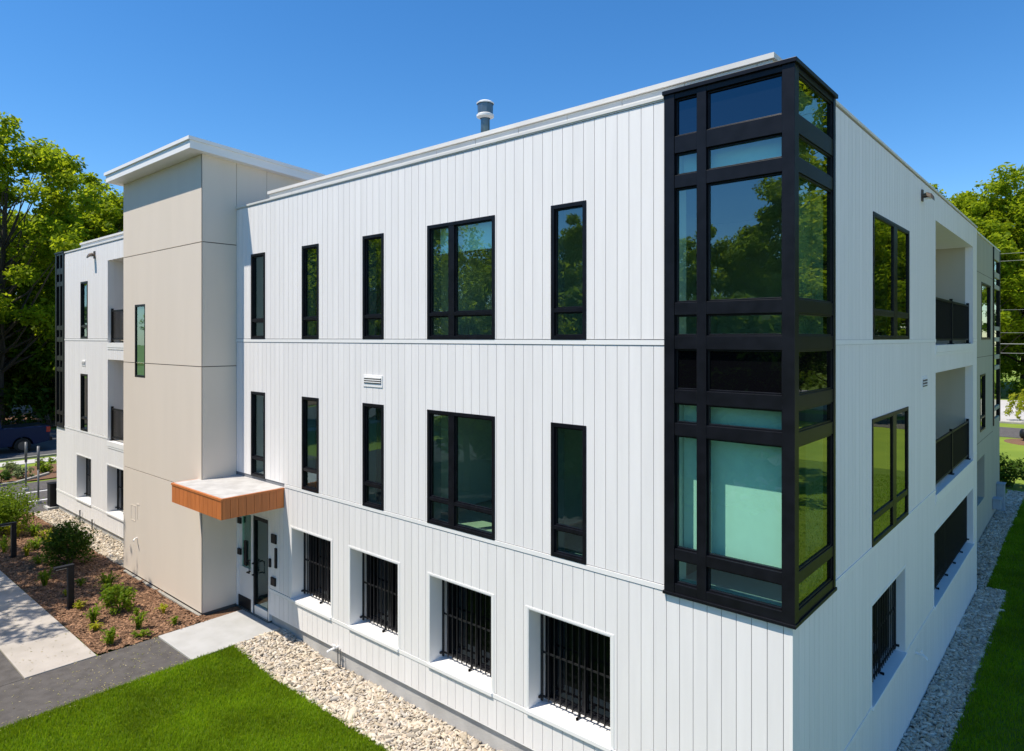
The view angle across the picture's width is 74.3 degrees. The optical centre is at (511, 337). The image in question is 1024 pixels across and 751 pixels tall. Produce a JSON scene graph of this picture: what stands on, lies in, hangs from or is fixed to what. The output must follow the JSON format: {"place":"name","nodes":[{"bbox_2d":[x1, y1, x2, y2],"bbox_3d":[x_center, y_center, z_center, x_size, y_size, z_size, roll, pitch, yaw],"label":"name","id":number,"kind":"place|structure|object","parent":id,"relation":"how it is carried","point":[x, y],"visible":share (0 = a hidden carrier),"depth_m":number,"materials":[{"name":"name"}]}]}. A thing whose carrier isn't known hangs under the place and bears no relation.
{"place":"outdoors","nodes":[
{"label":"outdoors","id":0,"kind":"place"},
{"bbox_2d":[0,651,23,686],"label":"path","id":1,"kind":"structure","parent":0,"point":[9,673],"depth_m":12.27,"materials":[{"name":"concrete"}]},
{"bbox_2d":[0,429,56,458],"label":"street","id":2,"kind":"structure","parent":0,"point":[48,447],"depth_m":36.58,"materials":[{"name":"grey asphalt"}]},
{"bbox_2d":[0,420,51,452],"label":"pickup truck","id":3,"kind":"object","parent":2,"relation":"on","point":[11,435],"visible":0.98,"depth_m":36.03,"materials":[{"name":"paint"}]},
{"bbox_2d":[0,457,56,466],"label":"pavement","id":4,"kind":"structure","parent":0,"point":[30,461],"depth_m":33.27,"materials":[{"name":"white concrete"}]},
{"bbox_2d":[5,405,54,426],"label":"woodland floor","id":5,"kind":"structure","parent":0,"point":[49,423],"depth_m":51.01,"materials":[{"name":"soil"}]},
{"bbox_2d":[1,308,17,409],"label":"tree","id":6,"kind":"object","parent":5,"relation":"on","point":[8,343],"visible":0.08,"depth_m":45.47,"materials":[{"name":"green plant"}]},
{"bbox_2d":[0,380,54,424],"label":"woodland bush","id":7,"kind":"object","parent":5,"relation":"on","point":[29,395],"visible":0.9,"depth_m":45.41,"materials":[{"name":"green plant"}]},
{"bbox_2d":[4,295,54,420],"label":"tree","id":8,"kind":"object","parent":5,"relation":"on","point":[36,370],"visible":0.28,"depth_m":46.06,"materials":[{"name":"green plant"}]},
{"bbox_2d":[0,209,75,412],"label":"tree","id":9,"kind":"object","parent":5,"relation":"on","point":[19,293],"visible":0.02,"depth_m":49.19,"materials":[{"name":"green plant"}]},
{"bbox_2d":[0,112,103,424],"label":"tree","id":10,"kind":"object","parent":5,"relation":"on","point":[50,231],"visible":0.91,"depth_m":44.09,"materials":[{"name":"green plant"}]},
{"bbox_2d":[6,172,122,305],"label":"tree","id":11,"kind":"object","parent":5,"relation":"on","point":[107,220],"visible":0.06,"depth_m":51.49,"materials":[{"name":"green plant"}]},
{"bbox_2d":[0,637,188,727],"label":"path","id":12,"kind":"structure","parent":0,"point":[37,697],"depth_m":12.09,"materials":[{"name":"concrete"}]},
{"bbox_2d":[0,586,183,730],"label":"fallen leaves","id":13,"kind":"object","parent":12,"relation":"on","point":[92,669],"visible":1,"depth_m":12.34,"materials":[{"name":"brown plant"}]},
{"bbox_2d":[0,644,392,750],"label":"lawn","id":14,"kind":"structure","parent":0,"point":[109,697],"depth_m":10.97,"materials":[{"name":"plant"}]},
{"bbox_2d":[0,358,1023,655],"bbox_3d":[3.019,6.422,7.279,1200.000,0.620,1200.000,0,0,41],"label":"ground","id":15,"kind":"structure","parent":0,"point":[1014,452],"depth_m":37.16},
{"bbox_2d":[0,571,14,587],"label":"walkway","id":16,"kind":"structure","parent":15,"relation":"on","point":[5,580],"depth_m":16.87,"materials":[{"name":"concrete"}]},
{"bbox_2d":[0,584,37,613],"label":"walkway","id":17,"kind":"structure","parent":15,"relation":"on","point":[11,599],"depth_m":15.71,"materials":[{"name":"concrete"}]},
{"bbox_2d":[0,463,56,482],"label":"planting bed","id":18,"kind":"object","parent":15,"relation":"on","point":[53,474],"visible":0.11,"depth_m":29.85,"materials":[{"name":"soil"}]},
{"bbox_2d":[0,469,11,482],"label":"bed shrub","id":19,"kind":"object","parent":18,"relation":"on","point":[6,475],"visible":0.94,"depth_m":28.22,"materials":[{"name":"green plant"}]},
{"bbox_2d":[0,460,22,475],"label":"bed shrub","id":20,"kind":"object","parent":18,"relation":"on","point":[10,467],"visible":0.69,"depth_m":29.61,"materials":[{"name":"green plant"}]},
{"bbox_2d":[12,465,34,477],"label":"bed shrub","id":21,"kind":"object","parent":18,"relation":"on","point":[19,472],"visible":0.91,"depth_m":29.15,"materials":[{"name":"green plant"}]},
{"bbox_2d":[35,457,56,472],"bbox_3d":[-21.134,5.774,30.610,1.113,0.741,0.819,0,0,41],"label":"bed shrub","id":22,"kind":"object","parent":18,"relation":"on","point":[44,468],"visible":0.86,"depth_m":30.48,"materials":[{"name":"green plant"}]},
{"bbox_2d":[0,453,56,461],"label":"kerb","id":23,"kind":"structure","parent":15,"relation":"on","point":[28,457],"depth_m":34.22,"materials":[{"name":"concrete"}]},
{"bbox_2d":[0,479,57,512],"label":"parking apron","id":24,"kind":"object","parent":15,"relation":"on","point":[42,486],"depth_m":26.65,"materials":[{"name":"grey asphalt"}]},
{"bbox_2d":[23,442,28,490],"bbox_3d":[-19.368,5.175,26.947,0.220,2.050,0.220,0,0,41],"label":"metal post","id":25,"kind":"object","parent":24,"relation":"on","point":[26,489],"visible":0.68,"depth_m":26.91,"materials":[{"name":"metal"}]},
{"bbox_2d":[35,446,41,503],"bbox_3d":[-17.410,5.090,24.856,0.220,2.220,0.220,0,0,41],"label":"metal post","id":26,"kind":"object","parent":24,"relation":"on","point":[38,459],"visible":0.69,"depth_m":24.82,"materials":[{"name":"metal"}]},
{"bbox_2d":[43,481,58,509],"bbox_3d":[-16.398,5.668,24.359,0.520,0.945,0.680,0,0,41],"label":"utility cabinet","id":27,"kind":"object","parent":24,"relation":"on","point":[51,496],"visible":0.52,"depth_m":24.14,"materials":[{"name":"metal"}]},
{"bbox_2d":[0,604,64,644],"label":"walkway","id":28,"kind":"structure","parent":15,"relation":"on","point":[29,621],"depth_m":14.34,"materials":[{"name":"concrete"}]},
{"bbox_2d":[16,472,49,483],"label":"kerb","id":29,"kind":"structure","parent":15,"relation":"on","point":[35,476],"depth_m":29.08,"materials":[{"name":"concrete"}]},
{"bbox_2d":[0,628,96,678],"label":"walkway","id":30,"kind":"structure","parent":15,"relation":"on","point":[71,646],"depth_m":13.06,"materials":[{"name":"concrete"}]},
{"bbox_2d":[34,508,124,568],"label":"gravel","id":31,"kind":"structure","parent":15,"relation":"on","point":[105,544],"depth_m":20.43,"materials":[{"name":"beige gravel"}]},
{"bbox_2d":[0,513,208,653],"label":"bark mulch","id":32,"kind":"object","parent":15,"relation":"on","point":[87,595],"visible":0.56,"depth_m":15.90,"materials":[{"name":"brown wood"}]},
{"bbox_2d":[0,538,9,552],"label":"plant","id":33,"kind":"object","parent":32,"relation":"on","point":[3,544],"visible":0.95,"depth_m":19.14,"materials":[{"name":"green plant"}]},
{"bbox_2d":[0,521,17,557],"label":"path light","id":34,"kind":"object","parent":32,"relation":"on","point":[13,539],"visible":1,"depth_m":18.69,"materials":[{"name":"metal"}]},
{"bbox_2d":[4,520,28,535],"bbox_3d":[-15.140,5.830,20.534,0.626,0.498,0.746,0,0,41],"label":"plant","id":35,"kind":"object","parent":32,"relation":"on","point":[18,528],"visible":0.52,"depth_m":20.56,"materials":[{"name":"green plant"}]},
{"bbox_2d":[0,478,45,535],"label":"round shrub","id":36,"kind":"object","parent":32,"relation":"on","point":[10,506],"visible":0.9,"depth_m":21.00,"materials":[{"name":"green plant"}]},
{"bbox_2d":[22,543,34,555],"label":"plant","id":37,"kind":"object","parent":32,"relation":"on","point":[27,549],"visible":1,"depth_m":18.81,"materials":[{"name":"green plant"}]},
{"bbox_2d":[24,523,42,536],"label":"plant","id":38,"kind":"object","parent":32,"relation":"on","point":[33,530],"visible":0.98,"depth_m":20.74,"materials":[{"name":"green plant"}]},
{"bbox_2d":[26,537,41,549],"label":"plant","id":39,"kind":"object","parent":32,"relation":"on","point":[38,541],"visible":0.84,"depth_m":19.42,"materials":[{"name":"green plant"}]},
{"bbox_2d":[33,528,51,542],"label":"plant","id":40,"kind":"object","parent":32,"relation":"on","point":[41,532],"visible":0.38,"depth_m":19.90,"materials":[{"name":"green plant"}]},
{"bbox_2d":[36,568,54,585],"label":"plant","id":41,"kind":"object","parent":32,"relation":"on","point":[45,577],"visible":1,"depth_m":16.56,"materials":[{"name":"green plant"}]},
{"bbox_2d":[53,563,76,609],"bbox_3d":[-10.017,5.600,15.150,0.200,1.000,0.420,0,0,41],"label":"path light","id":42,"kind":"object","parent":32,"relation":"on","point":[70,586],"visible":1,"depth_m":15.18,"materials":[{"name":"metal"}]},
{"bbox_2d":[35,516,98,569],"bbox_3d":[-11.880,5.490,18.137,1.419,1.309,1.332,0,0,-21],"label":"round shrub","id":43,"kind":"object","parent":32,"relation":"on","point":[75,539],"visible":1,"depth_m":17.94,"materials":[{"name":"green plant"}]},
{"bbox_2d":[73,599,87,608],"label":"plant","id":44,"kind":"object","parent":32,"relation":"on","point":[78,605],"visible":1,"depth_m":15.14,"materials":[{"name":"green plant"}]},
{"bbox_2d":[83,603,102,622],"bbox_3d":[-8.929,5.911,14.496,0.350,0.344,0.444,0,0,-7],"label":"plant","id":45,"kind":"object","parent":32,"relation":"on","point":[93,616],"visible":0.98,"depth_m":14.44,"materials":[{"name":"green plant"}]},
{"bbox_2d":[86,620,105,630],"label":"plant","id":46,"kind":"object","parent":32,"relation":"on","point":[95,626],"visible":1,"depth_m":14.05,"materials":[{"name":"yellow plant"}]},
{"bbox_2d":[94,570,119,587],"bbox_3d":[-9.773,5.877,16.361,0.516,0.430,0.587,0,0,-7],"label":"plant","id":47,"kind":"object","parent":32,"relation":"on","point":[109,579],"visible":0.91,"depth_m":16.31,"materials":[{"name":"green plant"}]},
{"bbox_2d":[99,626,118,644],"bbox_3d":[-8.005,5.934,13.434,0.354,0.316,0.391,0,0,-28],"label":"plant","id":48,"kind":"object","parent":32,"relation":"on","point":[110,635],"visible":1,"depth_m":13.42,"materials":[{"name":"green plant"}]},
{"bbox_2d":[98,582,137,614],"bbox_3d":[-8.748,5.796,14.976,0.829,0.691,0.707,0,0,17],"label":"leafy bush","id":49,"kind":"object","parent":32,"relation":"on","point":[112,597],"visible":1,"depth_m":14.96,"materials":[{"name":"green plant"}]},
{"bbox_2d":[129,610,148,629],"bbox_3d":[-7.800,5.891,14.135,0.400,0.370,0.267,0,0,-27],"label":"plant","id":50,"kind":"object","parent":32,"relation":"on","point":[139,619],"visible":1,"depth_m":14.12,"materials":[{"name":"green plant"}]},
{"bbox_2d":[131,628,153,636],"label":"plant","id":51,"kind":"object","parent":32,"relation":"on","point":[142,633],"visible":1,"depth_m":13.75,"materials":[{"name":"green plant"}]},
{"bbox_2d":[123,570,200,615],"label":"kerb","id":52,"kind":"structure","parent":15,"relation":"on","point":[169,597],"depth_m":15.87,"materials":[{"name":"concrete"}]},
{"bbox_2d":[158,609,280,660],"bbox_3d":[-6.025,6.187,13.970,1.550,0.226,1.835,0,0,41],"label":"doorstep slab","id":53,"kind":"structure","parent":15,"relation":"on","point":[192,642],"depth_m":13.90,"materials":[{"name":"concrete"}]},
{"bbox_2d":[205,606,241,619],"bbox_3d":[-6.377,6.085,14.989,0.300,0.001,0.800,0,0,41],"label":"planting bed","id":54,"kind":"object","parent":15,"relation":"on","point":[223,612],"visible":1,"depth_m":14.99,"materials":[{"name":"soil"}]},
{"bbox_2d":[235,628,501,750],"bbox_3d":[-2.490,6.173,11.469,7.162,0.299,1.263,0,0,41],"label":"gravel","id":55,"kind":"structure","parent":15,"relation":"on","point":[312,671],"depth_m":11.60,"materials":[{"name":"beige gravel"}]},
{"bbox_2d":[54,52,1000,750],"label":"apartment building","id":56,"kind":"structure","parent":15,"relation":"on","point":[664,416],"depth_m":10.66,"materials":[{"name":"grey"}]},
{"bbox_2d":[54,251,66,427],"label":"corner window","id":57,"kind":"structure","parent":56,"relation":"in","point":[59,256],"depth_m":23.66,"materials":[{"name":"black glass"}]},
{"bbox_2d":[75,453,91,505],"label":"window","id":58,"kind":"structure","parent":56,"relation":"in","point":[83,463],"depth_m":22.59,"materials":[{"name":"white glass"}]},
{"bbox_2d":[80,281,87,338],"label":"window","id":59,"kind":"structure","parent":56,"relation":"in","point":[82,326],"depth_m":22.26,"materials":[{"name":"black glass"}]},
{"bbox_2d":[80,374,87,431],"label":"window","id":60,"kind":"structure","parent":56,"relation":"in","point":[82,417],"depth_m":22.26,"materials":[{"name":"black glass"}]},
{"bbox_2d":[106,463,122,521],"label":"window","id":61,"kind":"structure","parent":56,"relation":"in","point":[114,475],"depth_m":20.77,"materials":[{"name":"white glass"}]},
{"bbox_2d":[135,304,145,377],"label":"window","id":62,"kind":"structure","parent":56,"relation":"in","point":[140,305],"depth_m":17.23,"materials":[{"name":"glass"}]},
{"bbox_2d":[235,514,271,622],"bbox_3d":[-5.706,4.961,14.892,1.440,2.222,0.186,0,0,41],"label":"entrance door","id":63,"kind":"structure","parent":56,"relation":"in","point":[246,577],"depth_m":14.89,"materials":[{"name":"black metal"}]},
{"bbox_2d":[251,252,264,338],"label":"window","id":64,"kind":"structure","parent":56,"relation":"in","point":[254,320],"depth_m":14.88,"materials":[{"name":"black glass"}]},
{"bbox_2d":[251,391,264,478],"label":"window","id":65,"kind":"structure","parent":56,"relation":"in","point":[254,457],"depth_m":14.88,"materials":[{"name":"black glass"}]},
{"bbox_2d":[302,244,318,338],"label":"window","id":66,"kind":"structure","parent":56,"relation":"in","point":[305,318],"depth_m":13.54,"materials":[{"name":"black metal"}]},
{"bbox_2d":[302,396,318,492],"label":"window","id":67,"kind":"structure","parent":56,"relation":"in","point":[305,469],"depth_m":13.54,"materials":[{"name":"black metal"}]},
{"bbox_2d":[290,526,332,619],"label":"window","id":68,"kind":"structure","parent":56,"relation":"in","point":[310,553],"depth_m":13.86,"materials":[{"name":"black glass"}]},
{"bbox_2d":[327,644,340,668],"bbox_3d":[-3.333,6.007,12.710,0.272,0.487,0.146,0,0,1],"label":"vent pipe","id":69,"kind":"object","parent":56,"relation":"attached to","point":[334,647],"visible":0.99,"depth_m":12.68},
{"bbox_2d":[362,233,383,338],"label":"window","id":70,"kind":"structure","parent":56,"relation":"in","point":[366,316],"depth_m":12.22,"materials":[{"name":"black metal"}]},
{"bbox_2d":[362,403,383,510],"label":"window","id":71,"kind":"structure","parent":56,"relation":"in","point":[366,483],"depth_m":12.22,"materials":[{"name":"black metal"}]},
{"bbox_2d":[348,545,399,652],"bbox_3d":[-2.333,4.619,12.238,1.488,1.537,0.515,0,0,41],"label":"window","id":72,"kind":"structure","parent":56,"relation":"in","point":[373,579],"depth_m":12.53,"materials":[{"name":"black glass"}]},
{"bbox_2d":[427,572,493,696],"bbox_3d":[-0.683,4.619,10.800,1.487,1.537,0.515,0,0,41],"label":"window","id":73,"kind":"structure","parent":56,"relation":"in","point":[460,617],"depth_m":11.04,"materials":[{"name":"black glass"}]},
{"bbox_2d":[427,409,494,539],"bbox_3d":[-0.798,2.105,10.653,1.504,1.858,0.099,0,0,41],"label":"window","id":74,"kind":"structure","parent":56,"relation":"in","point":[452,501],"depth_m":10.73,"materials":[{"name":"black metal"}]},
{"bbox_2d":[427,215,495,339],"bbox_3d":[-0.798,-0.907,10.653,1.504,1.868,0.099,0,0,41],"label":"window","id":75,"kind":"structure","parent":56,"relation":"in","point":[452,313],"depth_m":10.73,"materials":[{"name":"black metal"}]},
{"bbox_2d":[551,200,586,339],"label":"window","id":76,"kind":"structure","parent":56,"relation":"in","point":[555,310],"depth_m":9.33,"materials":[{"name":"black metal"}]},
{"bbox_2d":[551,422,586,564],"bbox_3d":[0.794,2.105,9.265,0.593,1.858,0.099,0,0,41],"label":"window","id":77,"kind":"structure","parent":56,"relation":"in","point":[555,526],"depth_m":9.32,"materials":[{"name":"black metal"}]},
{"bbox_2d":[525,605,613,750],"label":"window","id":78,"kind":"structure","parent":56,"relation":"in","point":[569,665],"depth_m":9.58,"materials":[{"name":"black glass"}]},
{"bbox_2d":[662,56,837,629],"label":"corner window","id":79,"kind":"structure","parent":56,"relation":"in","point":[792,372],"depth_m":7.81,"materials":[{"name":"black glass"}]},
{"bbox_2d":[871,565,907,710],"bbox_3d":[5.776,4.619,10.765,0.495,1.537,2.310,0,0,41],"label":"window","id":80,"kind":"structure","parent":56,"relation":"in","point":[888,611],"depth_m":11.10,"materials":[{"name":"black glass"}]},
{"bbox_2d":[872,406,908,546],"bbox_3d":[5.975,2.105,10.725,0.099,1.858,2.408,0,0,41],"label":"window","id":81,"kind":"structure","parent":56,"relation":"in","point":[890,431],"depth_m":10.66,"materials":[{"name":"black glass"}]},
{"bbox_2d":[872,211,909,339],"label":"window","id":82,"kind":"structure","parent":56,"relation":"in","point":[891,241],"depth_m":10.71,"materials":[{"name":"black glass"}]},
{"bbox_2d":[921,189,934,201],"bbox_3d":[7.646,-2.627,12.439,0.194,0.214,0.171,0,0,41],"label":"wall light","id":83,"kind":"object","parent":56,"relation":"attached to","point":[927,195],"visible":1,"depth_m":12.43,"materials":[{"name":"grey metal"}]},
{"bbox_2d":[933,486,974,609],"bbox_3d":[10.004,4.619,15.617,0.495,1.537,5.540,0,0,41],"label":"window","id":84,"kind":"structure","parent":56,"relation":"in","point":[953,540],"depth_m":15.78,"materials":[{"name":"black glass"}]},
{"bbox_2d":[980,373,985,431],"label":"window","id":85,"kind":"structure","parent":56,"relation":"in","point":[983,376],"depth_m":22.61,"materials":[{"name":"black glass"}]},
{"bbox_2d":[981,282,990,339],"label":"window","id":86,"kind":"structure","parent":56,"relation":"in","point":[985,288],"depth_m":23.20,"materials":[{"name":"clear glass"}]},
{"bbox_2d":[993,247,999,425],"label":"corner window","id":87,"kind":"structure","parent":56,"relation":"in","point":[996,254],"depth_m":25.36,"materials":[{"name":"black glass"}]},
{"bbox_2d":[992,496,1002,509],"bbox_3d":[17.498,5.960,24.373,0.270,0.380,0.500,0,0,41],"label":"utility box","id":88,"kind":"object","parent":56,"relation":"attached to","point":[996,503],"visible":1,"depth_m":24.23,"materials":[{"name":"grey metal"}]},
{"bbox_2d":[897,585,1009,750],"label":"gravel","id":89,"kind":"structure","parent":15,"relation":"on","point":[983,610],"depth_m":13.24,"materials":[{"name":"grey gravel"}]},
{"bbox_2d":[929,183,1023,339],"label":"tree","id":90,"kind":"object","parent":15,"relation":"on","point":[959,199],"visible":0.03,"depth_m":77.55,"materials":[{"name":"green plant"}]},
{"bbox_2d":[958,162,1023,383],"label":"tree","id":91,"kind":"object","parent":15,"relation":"on","point":[1000,189],"visible":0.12,"depth_m":76.61,"materials":[{"name":"green plant"}]},
{"bbox_2d":[960,199,1023,352],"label":"tree","id":92,"kind":"object","parent":15,"relation":"on","point":[996,230],"visible":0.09,"depth_m":71.73,"materials":[{"name":"green plant"}]},
{"bbox_2d":[972,216,1023,352],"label":"tree","id":93,"kind":"object","parent":15,"relation":"on","point":[1013,347],"visible":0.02,"depth_m":75.63,"materials":[{"name":"green plant"}]},
{"bbox_2d":[977,489,1023,586],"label":"gravel","id":94,"kind":"structure","parent":15,"relation":"on","point":[996,526],"depth_m":22.00,"materials":[{"name":"grey gravel"}]},
{"bbox_2d":[1000,376,1014,393],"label":"hedge shrub","id":95,"kind":"object","parent":15,"relation":"on","point":[1002,383],"visible":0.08,"depth_m":72.72,"materials":[{"name":"green plant"}]},
{"bbox_2d":[1000,335,1019,375],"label":"tree","id":96,"kind":"object","parent":15,"relation":"on","point":[1004,358],"visible":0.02,"depth_m":88.61,"materials":[{"name":"green plant"}]},
{"bbox_2d":[1000,453,1023,487],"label":"dark shrub","id":97,"kind":"object","parent":15,"relation":"on","point":[1014,467],"visible":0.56,"depth_m":29.14,"materials":[{"name":"green plant"}]},
{"bbox_2d":[1000,427,1023,437],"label":"drive","id":98,"kind":"structure","parent":15,"relation":"on","point":[1009,432],"depth_m":45.97,"materials":[{"name":"asphalt"}]},
{"bbox_2d":[1004,439,1023,444],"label":"planting bed","id":99,"kind":"object","parent":15,"relation":"on","point":[1017,441],"visible":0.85,"depth_m":41.72,"materials":[{"name":"soil"}]},
{"bbox_2d":[1005,377,1023,397],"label":"hedge shrub","id":100,"kind":"object","parent":15,"relation":"on","point":[1019,386],"visible":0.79,"depth_m":72.29,"materials":[{"name":"green plant"}]},
{"bbox_2d":[0,0,1023,292],"label":"sky","id":101,"kind":"structure","parent":0,"point":[326,87],"materials":[{"name":"blue"}]},
{"bbox_2d":[947,499,1023,750],"bbox_3d":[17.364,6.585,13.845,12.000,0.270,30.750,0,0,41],"label":"lawn","id":102,"kind":"structure","parent":0,"point":[1004,728],"depth_m":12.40,"materials":[{"name":"plant"}]},
{"bbox_2d":[1000,400,1023,422],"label":"paving","id":103,"kind":"structure","parent":0,"point":[1011,417],"depth_m":56.81,"materials":[{"name":"white concrete"}]},
{"bbox_2d":[1004,389,1023,419],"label":"weeping tree","id":104,"kind":"object","parent":103,"relation":"on","point":[1019,406],"visible":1,"depth_m":52.11,"materials":[{"name":"green plant"}]},
{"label":"gravel bed","id":105,"kind":"structure","parent":0,"visible":0},
{"bbox_2d":[996,481,1005,510],"bbox_3d":[18.287,5.935,25.277,0.270,1.030,0.500,0,0,41],"label":"utility box","id":106,"kind":"object","parent":105,"relation":"on","point":[1000,489],"visible":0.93,"depth_m":25.13,"materials":[{"name":"grey metal"}]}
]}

